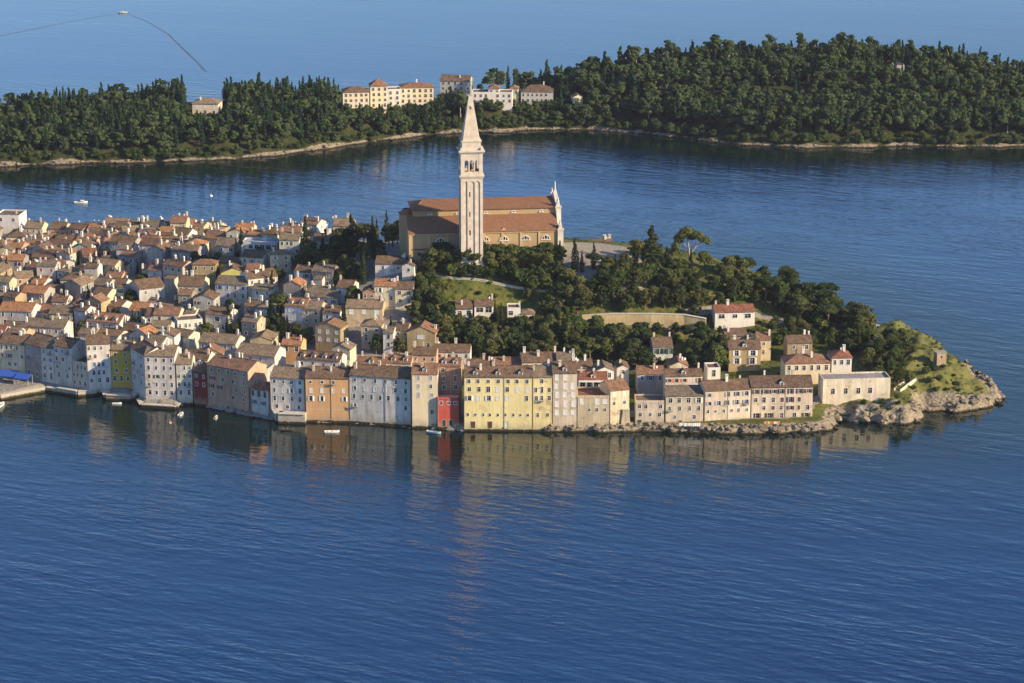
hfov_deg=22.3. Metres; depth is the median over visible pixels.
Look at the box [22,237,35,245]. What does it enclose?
town house
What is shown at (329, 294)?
town house
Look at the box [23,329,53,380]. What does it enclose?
waterfront house
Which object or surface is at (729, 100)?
cypress tree
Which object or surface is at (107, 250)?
grove tree
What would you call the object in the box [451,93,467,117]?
pine tree
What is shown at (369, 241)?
grove tree
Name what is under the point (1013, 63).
pine tree
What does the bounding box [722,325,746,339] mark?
town house
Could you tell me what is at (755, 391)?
window
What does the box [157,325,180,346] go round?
town house
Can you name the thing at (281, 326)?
cypress tree
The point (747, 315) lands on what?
window
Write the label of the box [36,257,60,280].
town house
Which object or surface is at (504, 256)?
umbrella pine
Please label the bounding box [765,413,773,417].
window
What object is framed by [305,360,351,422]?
waterfront house
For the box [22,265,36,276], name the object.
town house
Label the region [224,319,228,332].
cypress tree
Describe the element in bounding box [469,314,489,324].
broadleaf tree
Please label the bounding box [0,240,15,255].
town house
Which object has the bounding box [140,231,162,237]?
town house
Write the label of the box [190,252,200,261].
grove tree
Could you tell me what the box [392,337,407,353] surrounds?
broadleaf tree
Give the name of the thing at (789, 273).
broadleaf tree
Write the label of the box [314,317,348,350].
town house
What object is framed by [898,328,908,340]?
broadleaf tree
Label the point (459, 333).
grove tree
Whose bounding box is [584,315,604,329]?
broadleaf tree
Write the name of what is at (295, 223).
town house
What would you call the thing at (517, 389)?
window
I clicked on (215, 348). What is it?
town house
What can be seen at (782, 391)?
window
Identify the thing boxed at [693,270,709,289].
umbrella pine
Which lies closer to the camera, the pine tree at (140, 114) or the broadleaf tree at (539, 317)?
the broadleaf tree at (539, 317)
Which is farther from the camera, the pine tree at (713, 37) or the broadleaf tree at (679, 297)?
the pine tree at (713, 37)
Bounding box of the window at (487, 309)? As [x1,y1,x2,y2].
[485,307,491,312]
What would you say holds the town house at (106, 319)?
on the hill ground at (926, 396)
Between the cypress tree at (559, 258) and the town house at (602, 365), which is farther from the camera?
the cypress tree at (559, 258)
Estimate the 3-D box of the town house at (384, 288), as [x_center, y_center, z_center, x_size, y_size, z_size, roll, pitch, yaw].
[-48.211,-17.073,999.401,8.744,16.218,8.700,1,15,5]
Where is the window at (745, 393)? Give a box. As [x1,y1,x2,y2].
[743,391,749,395]
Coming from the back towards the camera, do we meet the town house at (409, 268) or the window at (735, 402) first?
the town house at (409, 268)
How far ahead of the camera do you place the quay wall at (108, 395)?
944.44 m
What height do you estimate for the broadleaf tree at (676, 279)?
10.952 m
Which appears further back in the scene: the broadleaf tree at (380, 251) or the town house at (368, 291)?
the broadleaf tree at (380, 251)
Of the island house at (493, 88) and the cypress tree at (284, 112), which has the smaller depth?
the cypress tree at (284, 112)
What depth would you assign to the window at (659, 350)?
960.44 m
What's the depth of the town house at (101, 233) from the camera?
1132.48 m
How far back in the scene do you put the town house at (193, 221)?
1151.63 m
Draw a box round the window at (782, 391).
[778,389,784,393]
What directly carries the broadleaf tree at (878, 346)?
on the hill ground at (926, 396)
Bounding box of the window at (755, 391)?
[752,389,759,393]
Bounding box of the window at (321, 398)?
[319,396,324,401]
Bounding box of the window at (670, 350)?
[668,348,672,354]
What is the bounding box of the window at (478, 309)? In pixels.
[476,307,483,312]
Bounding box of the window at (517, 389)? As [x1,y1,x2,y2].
[515,387,519,392]
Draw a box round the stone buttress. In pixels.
[621,408,629,424]
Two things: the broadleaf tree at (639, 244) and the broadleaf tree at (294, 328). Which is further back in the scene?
the broadleaf tree at (639, 244)
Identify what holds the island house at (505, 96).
on the island ground at (66, 156)
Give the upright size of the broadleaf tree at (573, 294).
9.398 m
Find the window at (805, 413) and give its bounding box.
[802,412,810,416]
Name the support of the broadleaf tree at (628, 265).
on the hill ground at (926, 396)
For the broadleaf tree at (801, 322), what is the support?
on the hill ground at (926, 396)
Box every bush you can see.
[442,262,457,276]
[461,262,476,273]
[478,265,487,274]
[481,265,499,276]
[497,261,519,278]
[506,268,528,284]
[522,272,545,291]
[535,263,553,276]
[725,289,746,300]
[774,334,783,344]
[802,311,821,324]
[805,328,818,335]
[814,319,829,330]
[821,333,834,343]
[865,323,876,330]
[878,398,884,403]
[894,393,901,399]
[921,367,930,373]
[927,376,933,382]
[929,364,938,370]
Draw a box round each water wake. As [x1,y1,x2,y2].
[1,13,118,35]
[126,13,206,71]
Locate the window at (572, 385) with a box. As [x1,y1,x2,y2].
[570,383,574,389]
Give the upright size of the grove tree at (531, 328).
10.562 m
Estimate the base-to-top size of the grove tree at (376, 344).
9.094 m
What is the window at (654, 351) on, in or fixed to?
in the town house at (661, 348)
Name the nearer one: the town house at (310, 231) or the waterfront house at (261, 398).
the waterfront house at (261, 398)
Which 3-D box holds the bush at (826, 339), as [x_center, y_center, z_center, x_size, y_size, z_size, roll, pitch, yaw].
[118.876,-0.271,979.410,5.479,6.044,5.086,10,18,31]
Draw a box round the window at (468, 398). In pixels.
[466,395,472,400]
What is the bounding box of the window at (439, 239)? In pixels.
[436,238,444,242]
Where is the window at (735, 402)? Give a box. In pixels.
[733,399,739,404]
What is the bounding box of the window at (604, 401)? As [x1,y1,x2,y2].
[602,399,607,403]
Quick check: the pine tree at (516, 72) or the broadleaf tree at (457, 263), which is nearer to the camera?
the broadleaf tree at (457, 263)
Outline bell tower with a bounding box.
[456,78,484,275]
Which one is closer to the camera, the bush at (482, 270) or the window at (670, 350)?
the window at (670, 350)
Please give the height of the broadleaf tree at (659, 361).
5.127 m
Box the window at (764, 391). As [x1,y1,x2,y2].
[762,389,768,393]
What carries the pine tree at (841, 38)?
on the island ground at (66, 156)
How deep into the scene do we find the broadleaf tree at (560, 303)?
993.41 m
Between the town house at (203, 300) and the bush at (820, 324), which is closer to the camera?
the bush at (820, 324)
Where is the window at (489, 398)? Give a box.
[485,395,491,400]
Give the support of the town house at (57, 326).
on the hill ground at (926, 396)
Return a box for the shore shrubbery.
[0,84,1023,161]
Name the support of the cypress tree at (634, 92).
on the island ground at (66, 156)
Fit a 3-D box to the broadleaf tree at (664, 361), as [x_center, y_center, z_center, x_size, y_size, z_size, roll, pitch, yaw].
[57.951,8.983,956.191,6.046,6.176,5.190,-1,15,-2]
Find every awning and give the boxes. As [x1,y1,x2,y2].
[0,370,19,377]
[13,373,32,382]
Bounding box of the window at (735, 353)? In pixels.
[733,350,739,355]
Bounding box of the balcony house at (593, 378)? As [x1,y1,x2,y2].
[578,367,607,386]
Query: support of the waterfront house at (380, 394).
on the hill ground at (926, 396)
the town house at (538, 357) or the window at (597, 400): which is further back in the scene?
the town house at (538, 357)
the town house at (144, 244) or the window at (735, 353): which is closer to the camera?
the window at (735, 353)
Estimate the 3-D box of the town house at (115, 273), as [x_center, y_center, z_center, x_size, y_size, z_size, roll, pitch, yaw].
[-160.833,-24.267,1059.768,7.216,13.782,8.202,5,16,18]
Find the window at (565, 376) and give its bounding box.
[563,374,567,380]
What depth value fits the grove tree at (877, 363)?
942.05 m
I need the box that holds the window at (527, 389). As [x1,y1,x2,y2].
[525,387,529,392]
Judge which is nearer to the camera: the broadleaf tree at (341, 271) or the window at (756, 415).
the window at (756, 415)
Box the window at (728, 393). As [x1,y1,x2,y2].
[725,391,730,396]
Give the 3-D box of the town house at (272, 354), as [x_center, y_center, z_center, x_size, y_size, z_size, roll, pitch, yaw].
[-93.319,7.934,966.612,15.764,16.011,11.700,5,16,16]
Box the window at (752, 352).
[748,350,757,355]
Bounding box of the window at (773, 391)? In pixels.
[770,389,776,393]
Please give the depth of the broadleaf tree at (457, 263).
1005.59 m
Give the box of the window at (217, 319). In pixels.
[214,316,219,321]
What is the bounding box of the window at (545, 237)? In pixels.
[541,235,550,239]
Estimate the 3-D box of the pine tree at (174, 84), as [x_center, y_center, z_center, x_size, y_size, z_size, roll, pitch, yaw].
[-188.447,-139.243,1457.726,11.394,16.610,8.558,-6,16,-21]
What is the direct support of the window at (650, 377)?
in the town house at (648, 379)
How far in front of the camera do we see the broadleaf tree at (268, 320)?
997.54 m
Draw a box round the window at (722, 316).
[718,314,724,318]
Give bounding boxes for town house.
[0,209,26,239]
[0,226,4,239]
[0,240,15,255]
[0,262,12,275]
[0,275,16,288]
[0,286,21,295]
[0,300,41,323]
[0,324,10,332]
[2,249,28,273]
[2,286,26,301]
[3,239,29,252]
[5,225,30,239]
[5,316,27,326]
[7,321,34,334]
[9,253,31,260]
[13,266,33,288]
[15,235,32,240]
[21,280,55,303]
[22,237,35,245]
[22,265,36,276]
[23,313,73,337]
[24,217,47,234]
[24,234,45,239]
[25,259,37,269]
[25,298,38,303]
[27,240,45,249]
[27,241,59,255]
[30,275,53,284]
[31,246,58,260]
[33,235,44,241]
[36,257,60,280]
[37,230,56,237]
[39,298,53,317]
[46,284,64,293]
[48,237,77,248]
[48,305,75,332]
[49,218,70,234]
[50,256,74,267]
[51,289,72,304]
[55,234,76,239]
[55,247,76,265]
[56,261,80,278]
[58,244,79,256]
[59,271,92,290]
[65,275,93,300]
[67,298,84,305]
[68,221,88,234]
[72,237,98,256]
[73,301,96,332]
[75,234,100,248]
[75,264,84,272]
[77,229,96,235]
[77,322,100,340]
[78,231,100,254]
[79,251,97,263]
[80,244,97,255]
[84,256,102,281]
[84,292,109,311]
[86,220,111,229]
[86,308,130,328]
[89,224,118,232]
[92,282,116,302]
[94,257,123,276]
[94,275,114,289]
[96,228,119,244]
[97,325,130,347]
[100,231,118,253]
[100,251,117,258]
[103,234,111,249]
[104,215,129,227]
[105,267,129,278]
[107,296,131,315]
[109,235,141,255]
[114,217,140,232]
[114,275,132,297]
[116,241,138,258]
[118,228,137,235]
[119,246,142,275]
[120,222,139,232]
[122,317,151,331]
[128,301,155,321]
[128,324,159,341]
[129,277,164,301]
[137,224,157,234]
[137,230,154,236]
[138,237,170,263]
[139,215,166,227]
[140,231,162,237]
[141,261,152,274]
[143,224,159,230]
[145,303,156,322]
[146,239,172,263]
[146,331,172,344]
[147,259,164,280]
[147,294,177,305]
[152,320,174,331]
[153,302,184,321]
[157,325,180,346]
[159,216,169,225]
[160,226,173,231]
[160,228,177,235]
[161,232,183,236]
[162,253,191,263]
[162,255,191,293]
[163,236,178,237]
[163,236,183,241]
[168,238,184,245]
[170,211,189,227]
[171,241,203,258]
[172,225,197,236]
[174,314,202,336]
[176,327,200,351]
[177,270,209,294]
[177,288,195,310]
[183,235,203,242]
[184,304,200,315]
[184,348,214,366]
[185,238,209,256]
[190,218,197,228]
[191,259,218,286]
[192,289,219,321]
[194,219,211,234]
[198,327,245,356]
[200,342,225,354]
[203,229,225,258]
[205,223,229,233]
[205,303,237,332]
[209,217,226,225]
[215,233,241,256]
[215,270,247,304]
[218,255,241,265]
[220,260,245,275]
[226,225,248,237]
[234,220,256,228]
[235,342,285,365]
[240,265,277,299]
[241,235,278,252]
[241,245,269,267]
[241,311,265,342]
[243,295,263,314]
[245,262,261,269]
[246,227,264,237]
[250,329,278,344]
[251,283,278,301]
[254,300,276,315]
[260,224,278,237]
[265,363,273,381]
[269,246,290,271]
[278,220,303,241]
[279,227,301,262]
[281,332,306,362]
[283,271,307,308]
[284,293,311,329]
[287,218,300,224]
[294,223,312,241]
[294,262,313,285]
[296,349,346,366]
[300,214,325,236]
[302,296,327,330]
[304,281,339,304]
[311,261,337,285]
[313,228,333,250]
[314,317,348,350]
[322,304,345,320]
[331,338,356,365]
[333,213,355,229]
[336,275,358,302]
[345,294,384,327]
[356,351,387,364]
[360,314,385,348]
[362,283,374,298]
[374,278,398,307]
[375,253,407,277]
[383,325,396,355]
[387,349,412,366]
[395,276,415,308]
[395,318,411,349]
[401,258,417,279]
[406,320,439,353]
[412,341,438,362]
[434,337,471,368]
[455,299,472,320]
[466,353,492,364]
[474,293,493,317]
[492,352,521,364]
[507,301,520,321]
[521,308,534,321]
[521,346,556,364]
[555,347,574,360]
[571,353,592,386]
[587,234,612,241]
[593,360,614,379]
[613,358,629,385]
[635,363,663,393]
[649,332,672,364]
[663,362,702,395]
[667,353,688,367]
[704,362,719,379]
[712,299,754,329]
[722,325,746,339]
[725,334,760,371]
[753,329,770,360]
[780,347,830,383]
[783,329,812,354]
[818,371,890,405]
[826,344,852,371]
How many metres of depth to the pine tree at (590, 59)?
1510.63 m
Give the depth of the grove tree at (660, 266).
1006.49 m
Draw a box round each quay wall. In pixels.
[0,386,56,399]
[56,386,96,396]
[101,389,137,400]
[136,398,181,409]
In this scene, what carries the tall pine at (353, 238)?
on the hill ground at (926, 396)
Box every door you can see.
[470,421,474,427]
[487,421,491,427]
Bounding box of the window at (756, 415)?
[754,413,760,417]
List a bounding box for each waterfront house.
[0,328,31,372]
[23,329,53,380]
[39,336,58,383]
[52,332,85,386]
[72,355,87,388]
[85,328,111,394]
[110,337,135,388]
[129,336,159,398]
[144,339,181,399]
[175,349,194,404]
[192,360,207,406]
[206,352,266,410]
[249,381,270,417]
[269,361,306,415]
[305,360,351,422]
[349,360,411,426]
[411,359,438,427]
[437,393,459,429]
[438,352,461,415]
[463,359,532,431]
[531,359,552,431]
[551,358,577,429]
[577,387,608,426]
[600,373,629,424]
[634,394,663,422]
[663,385,703,421]
[698,374,750,420]
[747,369,813,417]
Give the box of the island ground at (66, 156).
[0,56,1023,166]
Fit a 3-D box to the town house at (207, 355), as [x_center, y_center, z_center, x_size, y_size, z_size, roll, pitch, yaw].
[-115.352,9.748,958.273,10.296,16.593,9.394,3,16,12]
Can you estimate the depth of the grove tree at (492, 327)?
977.83 m
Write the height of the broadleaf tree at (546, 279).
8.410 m
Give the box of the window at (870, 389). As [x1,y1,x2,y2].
[868,387,872,393]
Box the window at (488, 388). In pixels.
[486,386,490,392]
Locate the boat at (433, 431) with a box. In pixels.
[426,429,440,433]
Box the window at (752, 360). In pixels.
[748,357,756,364]
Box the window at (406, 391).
[402,388,408,393]
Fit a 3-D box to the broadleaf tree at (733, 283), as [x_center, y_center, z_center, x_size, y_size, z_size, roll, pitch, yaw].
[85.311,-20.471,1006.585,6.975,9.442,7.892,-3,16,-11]
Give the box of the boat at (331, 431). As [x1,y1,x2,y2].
[323,430,338,432]
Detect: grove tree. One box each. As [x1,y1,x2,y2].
[73,320,85,332]
[76,256,79,265]
[98,248,109,256]
[111,308,120,312]
[122,289,138,301]
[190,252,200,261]
[196,254,208,258]
[214,252,221,257]
[216,264,223,276]
[228,328,235,333]
[236,316,243,326]
[271,313,279,325]
[273,266,285,280]
[273,316,283,328]
[292,254,303,266]
[296,329,302,336]
[298,248,314,264]
[323,234,343,259]
[331,230,340,235]
[336,254,354,271]
[341,227,359,241]
[344,285,362,300]
[345,261,361,280]
[365,225,378,239]
[367,235,379,247]
[368,334,382,353]
[404,300,423,317]
[411,273,427,284]
[415,279,435,300]
[417,247,442,267]
[422,267,438,286]
[425,309,441,323]
[438,325,454,342]
[447,328,464,343]
[451,316,464,329]
[454,323,467,337]
[456,267,467,276]
[464,328,483,353]
[470,264,479,277]
[484,322,501,340]
[496,320,507,330]
[496,341,508,355]
[498,325,509,337]
[502,327,525,354]
[512,342,523,355]
[520,323,537,338]
[521,330,530,344]
[522,288,534,298]
[524,338,539,351]
[525,264,537,274]
[536,323,556,340]
[537,293,555,314]
[538,313,558,329]
[541,329,558,348]
[545,281,567,302]
[545,304,564,319]
[549,260,565,279]
[554,319,575,343]
[558,343,569,350]
[561,284,576,306]
[561,306,573,319]
[575,341,587,357]
[580,332,590,338]
[591,335,603,356]
[592,285,609,307]
[602,323,625,340]
[609,328,624,355]
[610,286,626,304]
[616,322,632,348]
[617,260,629,272]
[619,253,632,266]
[630,322,647,335]
[631,330,655,350]
[636,347,655,364]
[642,322,650,331]
[650,264,663,282]
[670,322,681,333]
[678,347,693,364]
[681,337,700,349]
[687,322,710,340]
[688,304,700,315]
[697,331,709,354]
[704,328,721,346]
[713,292,725,303]
[716,326,721,333]
[749,292,760,302]
[751,325,762,332]
[755,265,771,277]
[771,293,789,311]
[776,327,788,335]
[786,293,795,312]
[791,288,806,296]
[793,282,817,298]
[794,314,803,322]
[810,282,819,297]
[812,297,829,318]
[812,336,818,348]
[814,291,826,300]
[826,291,839,298]
[827,306,843,324]
[828,327,838,335]
[830,341,837,347]
[831,306,846,326]
[835,302,848,313]
[843,307,862,325]
[843,340,857,353]
[845,306,852,321]
[845,329,853,338]
[856,343,862,350]
[863,340,873,349]
[865,331,875,341]
[868,359,883,370]
[884,350,899,361]
[902,337,912,351]
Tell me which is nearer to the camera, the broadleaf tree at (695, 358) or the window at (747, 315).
the broadleaf tree at (695, 358)
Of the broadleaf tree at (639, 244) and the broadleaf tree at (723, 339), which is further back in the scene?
the broadleaf tree at (639, 244)
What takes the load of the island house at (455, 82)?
on the island ground at (66, 156)
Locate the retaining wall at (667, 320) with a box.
[582,313,705,330]
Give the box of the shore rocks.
[0,127,1014,434]
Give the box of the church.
[398,182,563,265]
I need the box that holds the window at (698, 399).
[695,397,702,402]
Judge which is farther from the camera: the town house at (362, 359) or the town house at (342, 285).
the town house at (342, 285)
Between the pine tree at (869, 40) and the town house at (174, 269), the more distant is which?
the pine tree at (869, 40)
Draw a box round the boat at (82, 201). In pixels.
[73,200,87,202]
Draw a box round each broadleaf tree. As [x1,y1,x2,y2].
[135,273,147,278]
[196,322,214,334]
[223,298,239,309]
[228,323,238,330]
[263,316,270,324]
[266,324,276,331]
[267,292,287,312]
[287,322,302,336]
[298,243,313,253]
[299,327,314,344]
[302,241,319,250]
[316,249,334,262]
[317,258,334,263]
[323,241,342,263]
[334,267,348,281]
[356,223,365,242]
[373,247,387,259]
[380,224,398,246]
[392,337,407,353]
[409,318,421,324]
[421,254,437,266]
[421,302,437,316]
[425,288,448,307]
[434,314,453,331]
[435,279,448,290]
[438,303,456,317]
[448,259,461,273]
[452,313,468,323]
[466,321,487,336]
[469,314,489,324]
[470,335,487,356]
[481,320,490,337]
[482,251,501,266]
[483,243,491,262]
[484,332,505,356]
[505,243,519,260]
[507,315,525,330]
[534,315,543,326]
[536,341,553,350]
[538,251,554,265]
[539,273,553,289]
[550,244,566,260]
[551,297,565,309]
[558,268,575,280]
[560,316,593,335]
[563,275,578,290]
[565,331,580,344]
[566,290,578,305]
[571,285,596,310]
[573,338,587,348]
[574,275,590,288]
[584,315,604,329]
[586,326,602,337]
[587,278,597,290]
[592,263,612,279]
[594,275,621,298]
[596,256,619,269]
[599,337,615,360]
[607,267,629,285]
[618,261,635,285]
[619,294,638,312]
[620,348,638,368]
[625,239,647,256]
[626,266,647,286]
[626,283,641,301]
[635,262,659,286]
[635,289,653,308]
[645,285,660,303]
[651,321,664,336]
[653,267,674,287]
[654,287,673,308]
[655,358,663,364]
[661,358,669,367]
[669,268,687,286]
[670,284,688,308]
[678,267,694,278]
[681,276,701,292]
[683,273,699,281]
[686,352,706,367]
[691,288,712,309]
[696,251,712,267]
[703,343,729,365]
[708,276,722,291]
[712,334,731,347]
[719,269,733,285]
[721,255,739,273]
[724,277,741,292]
[735,258,753,275]
[738,279,754,295]
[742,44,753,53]
[750,272,760,282]
[753,276,764,292]
[766,320,777,333]
[769,279,790,297]
[771,315,780,323]
[777,265,795,279]
[778,268,799,281]
[783,316,796,326]
[784,277,799,293]
[786,295,813,315]
[787,326,797,334]
[795,318,805,326]
[797,327,802,332]
[802,322,811,331]
[806,297,818,312]
[812,309,823,318]
[825,297,844,306]
[829,331,837,338]
[830,323,838,328]
[843,338,854,342]
[846,301,857,306]
[848,302,873,312]
[850,315,870,329]
[856,327,871,332]
[857,332,866,343]
[857,355,872,371]
[861,347,877,357]
[862,311,877,323]
[872,341,886,356]
[873,336,886,345]
[880,328,889,336]
[883,328,898,337]
[884,333,898,345]
[884,357,900,372]
[887,339,905,348]
[888,346,904,356]
[892,368,904,383]
[894,356,907,366]
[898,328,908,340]
[904,370,915,380]
[909,346,917,353]
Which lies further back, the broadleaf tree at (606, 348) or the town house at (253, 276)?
the town house at (253, 276)
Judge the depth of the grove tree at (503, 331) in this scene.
979.04 m
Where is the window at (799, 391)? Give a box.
[796,388,803,393]
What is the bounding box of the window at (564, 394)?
[562,392,566,397]
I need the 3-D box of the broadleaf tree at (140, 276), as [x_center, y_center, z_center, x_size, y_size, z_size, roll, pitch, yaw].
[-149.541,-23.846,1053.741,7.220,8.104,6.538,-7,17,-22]
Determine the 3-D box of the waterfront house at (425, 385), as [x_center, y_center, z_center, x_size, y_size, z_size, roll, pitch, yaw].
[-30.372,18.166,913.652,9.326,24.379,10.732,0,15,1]
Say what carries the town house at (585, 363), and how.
on the hill ground at (926, 396)
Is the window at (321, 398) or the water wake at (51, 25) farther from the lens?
the water wake at (51, 25)
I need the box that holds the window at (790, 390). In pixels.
[788,388,793,393]
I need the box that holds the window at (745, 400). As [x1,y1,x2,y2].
[743,399,749,403]
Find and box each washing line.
[678,422,701,431]
[763,421,780,429]
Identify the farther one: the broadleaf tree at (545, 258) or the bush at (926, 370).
the broadleaf tree at (545, 258)
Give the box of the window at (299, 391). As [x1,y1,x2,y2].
[297,388,302,393]
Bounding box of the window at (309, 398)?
[307,395,313,400]
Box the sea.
[0,0,1023,682]
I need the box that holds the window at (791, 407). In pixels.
[787,405,793,409]
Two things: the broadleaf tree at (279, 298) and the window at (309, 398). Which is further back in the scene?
the broadleaf tree at (279, 298)
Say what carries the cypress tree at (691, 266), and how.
on the hill ground at (926, 396)
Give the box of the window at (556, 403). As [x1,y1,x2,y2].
[554,401,558,406]
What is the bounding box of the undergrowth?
[422,237,983,408]
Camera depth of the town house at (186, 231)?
1131.37 m
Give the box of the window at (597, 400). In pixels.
[595,398,599,404]
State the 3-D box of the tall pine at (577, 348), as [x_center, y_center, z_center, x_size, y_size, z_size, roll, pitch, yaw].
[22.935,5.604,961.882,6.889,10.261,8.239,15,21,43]
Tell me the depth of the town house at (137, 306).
1010.12 m
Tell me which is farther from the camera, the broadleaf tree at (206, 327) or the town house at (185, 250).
the town house at (185, 250)
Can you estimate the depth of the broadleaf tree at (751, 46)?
1521.45 m
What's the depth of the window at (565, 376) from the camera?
903.13 m
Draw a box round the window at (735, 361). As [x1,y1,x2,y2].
[732,358,740,364]
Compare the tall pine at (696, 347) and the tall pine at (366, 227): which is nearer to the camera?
the tall pine at (696, 347)
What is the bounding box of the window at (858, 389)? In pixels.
[856,387,860,393]
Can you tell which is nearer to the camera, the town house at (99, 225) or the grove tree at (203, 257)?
the grove tree at (203, 257)
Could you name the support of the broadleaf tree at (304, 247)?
on the hill ground at (926, 396)
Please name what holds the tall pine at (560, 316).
on the hill ground at (926, 396)
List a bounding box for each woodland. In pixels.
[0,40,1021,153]
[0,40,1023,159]
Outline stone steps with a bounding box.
[894,379,915,391]
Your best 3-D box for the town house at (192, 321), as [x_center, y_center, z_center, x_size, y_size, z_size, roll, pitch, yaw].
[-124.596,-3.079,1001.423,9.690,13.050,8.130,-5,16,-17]
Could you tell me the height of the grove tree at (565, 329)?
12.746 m
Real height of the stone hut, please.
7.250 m
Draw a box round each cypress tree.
[12,117,18,134]
[16,94,20,109]
[60,116,68,136]
[66,87,70,100]
[66,120,73,146]
[81,111,88,140]
[86,284,89,298]
[116,83,122,106]
[135,258,139,275]
[136,84,141,99]
[144,84,149,98]
[178,115,185,139]
[223,106,231,134]
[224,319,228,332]
[226,304,232,326]
[234,238,239,256]
[238,226,243,245]
[251,117,258,140]
[252,100,258,129]
[267,294,275,323]
[269,270,274,284]
[273,77,280,101]
[279,315,284,340]
[281,101,289,121]
[283,319,287,335]
[284,76,290,89]
[286,316,289,332]
[300,76,304,89]
[301,216,310,246]
[318,76,321,99]
[319,233,324,252]
[323,77,331,98]
[339,306,346,321]
[345,239,349,257]
[348,214,360,239]
[356,103,363,131]
[359,249,366,283]
[369,216,376,238]
[370,234,374,253]
[384,210,388,241]
[414,103,416,126]
[492,300,497,324]
[494,68,499,84]
[499,302,503,322]
[505,66,509,88]
[542,59,549,84]
[555,241,563,264]
[570,238,578,271]
[580,252,583,271]
[590,242,596,268]
[601,51,605,72]
[612,254,617,269]
[630,82,637,102]
[632,240,638,266]
[640,225,663,266]
[655,47,659,72]
[661,246,671,267]
[688,249,693,268]
[707,97,713,125]
[726,90,732,105]
[838,100,845,127]
[843,108,850,135]
[947,95,953,107]
[955,93,962,121]
[961,43,966,70]
[992,96,1001,124]
[992,101,997,127]
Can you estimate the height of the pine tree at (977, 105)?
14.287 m
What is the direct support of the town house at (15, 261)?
on the hill ground at (926, 396)
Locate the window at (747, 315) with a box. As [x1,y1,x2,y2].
[744,313,750,317]
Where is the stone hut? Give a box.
[933,350,946,366]
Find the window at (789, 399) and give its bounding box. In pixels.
[787,396,793,402]
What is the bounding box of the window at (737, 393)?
[734,391,740,395]
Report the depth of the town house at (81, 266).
1071.21 m
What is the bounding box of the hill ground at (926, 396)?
[0,239,1002,434]
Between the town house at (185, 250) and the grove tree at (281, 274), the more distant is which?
the town house at (185, 250)
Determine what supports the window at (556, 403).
in the waterfront house at (564, 393)
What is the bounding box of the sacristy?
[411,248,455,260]
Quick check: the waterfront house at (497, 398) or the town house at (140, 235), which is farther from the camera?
the town house at (140, 235)
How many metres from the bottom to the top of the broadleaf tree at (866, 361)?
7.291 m
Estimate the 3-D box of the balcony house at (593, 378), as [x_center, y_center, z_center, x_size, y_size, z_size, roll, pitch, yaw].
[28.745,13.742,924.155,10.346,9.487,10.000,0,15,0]
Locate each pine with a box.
[310,250,321,262]
[347,235,361,254]
[352,241,366,262]
[359,223,375,240]
[363,246,373,269]
[369,238,385,249]
[375,241,383,252]
[381,224,390,244]
[410,288,423,301]
[415,314,425,321]
[432,241,454,249]
[434,248,453,263]
[446,253,463,260]
[456,249,478,257]
[467,253,487,260]
[489,243,511,264]
[495,248,508,265]
[495,252,517,263]
[506,317,512,323]
[513,251,529,267]
[517,246,529,253]
[519,246,543,263]
[521,341,540,351]
[523,319,533,330]
[528,315,536,325]
[536,242,554,250]
[542,333,557,347]
[556,311,565,324]
[564,343,580,357]
[571,299,585,315]
[578,337,600,357]
[585,253,602,269]
[622,337,647,356]
[667,258,690,267]
[669,225,711,260]
[681,324,691,340]
[690,339,703,353]
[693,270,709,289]
[712,263,730,271]
[723,255,743,274]
[733,271,747,280]
[744,257,756,278]
[754,276,777,299]
[815,282,840,294]
[816,305,838,327]
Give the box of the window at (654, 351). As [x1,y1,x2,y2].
[652,348,657,354]
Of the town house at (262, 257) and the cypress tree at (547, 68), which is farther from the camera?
the cypress tree at (547, 68)
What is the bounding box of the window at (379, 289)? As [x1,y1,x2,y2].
[377,287,382,292]
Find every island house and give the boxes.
[191,96,222,114]
[341,86,369,108]
[368,79,387,112]
[388,86,400,110]
[398,79,433,108]
[440,74,472,95]
[472,89,512,110]
[488,84,500,91]
[509,84,519,105]
[520,81,553,105]
[571,92,582,104]
[892,63,904,70]
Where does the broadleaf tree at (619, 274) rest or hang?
on the hill ground at (926, 396)
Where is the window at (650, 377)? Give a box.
[647,375,653,380]
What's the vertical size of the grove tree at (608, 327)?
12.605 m
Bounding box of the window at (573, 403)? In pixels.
[571,401,575,406]
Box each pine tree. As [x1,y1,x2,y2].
[2,94,12,105]
[9,92,15,104]
[19,93,28,99]
[76,88,89,98]
[106,84,118,92]
[119,83,130,94]
[131,111,142,125]
[140,86,156,97]
[157,80,167,89]
[169,79,186,95]
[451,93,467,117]
[483,68,496,84]
[512,68,521,83]
[520,72,528,81]
[527,71,536,83]
[583,56,598,71]
[591,56,600,69]
[626,45,637,61]
[631,46,641,64]
[631,70,644,86]
[638,91,660,118]
[644,48,649,58]
[658,47,668,64]
[663,75,670,91]
[664,40,674,56]
[672,46,681,55]
[710,34,722,49]
[722,39,734,56]
[740,40,745,57]
[765,34,779,49]
[796,32,805,51]
[798,40,807,56]
[808,39,818,51]
[831,37,839,48]
[837,33,846,44]
[841,35,856,56]
[865,36,873,46]
[872,39,879,51]
[878,93,894,117]
[907,39,915,55]
[919,45,929,52]
[925,46,934,55]
[941,45,954,62]
[973,101,985,112]
[981,51,988,64]
[1003,110,1013,132]
[1010,59,1018,71]
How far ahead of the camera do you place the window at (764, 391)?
911.10 m
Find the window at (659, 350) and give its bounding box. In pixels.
[658,348,663,354]
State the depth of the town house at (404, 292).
994.05 m
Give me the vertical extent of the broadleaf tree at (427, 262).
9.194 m
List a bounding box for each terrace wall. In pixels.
[272,409,306,424]
[439,275,545,291]

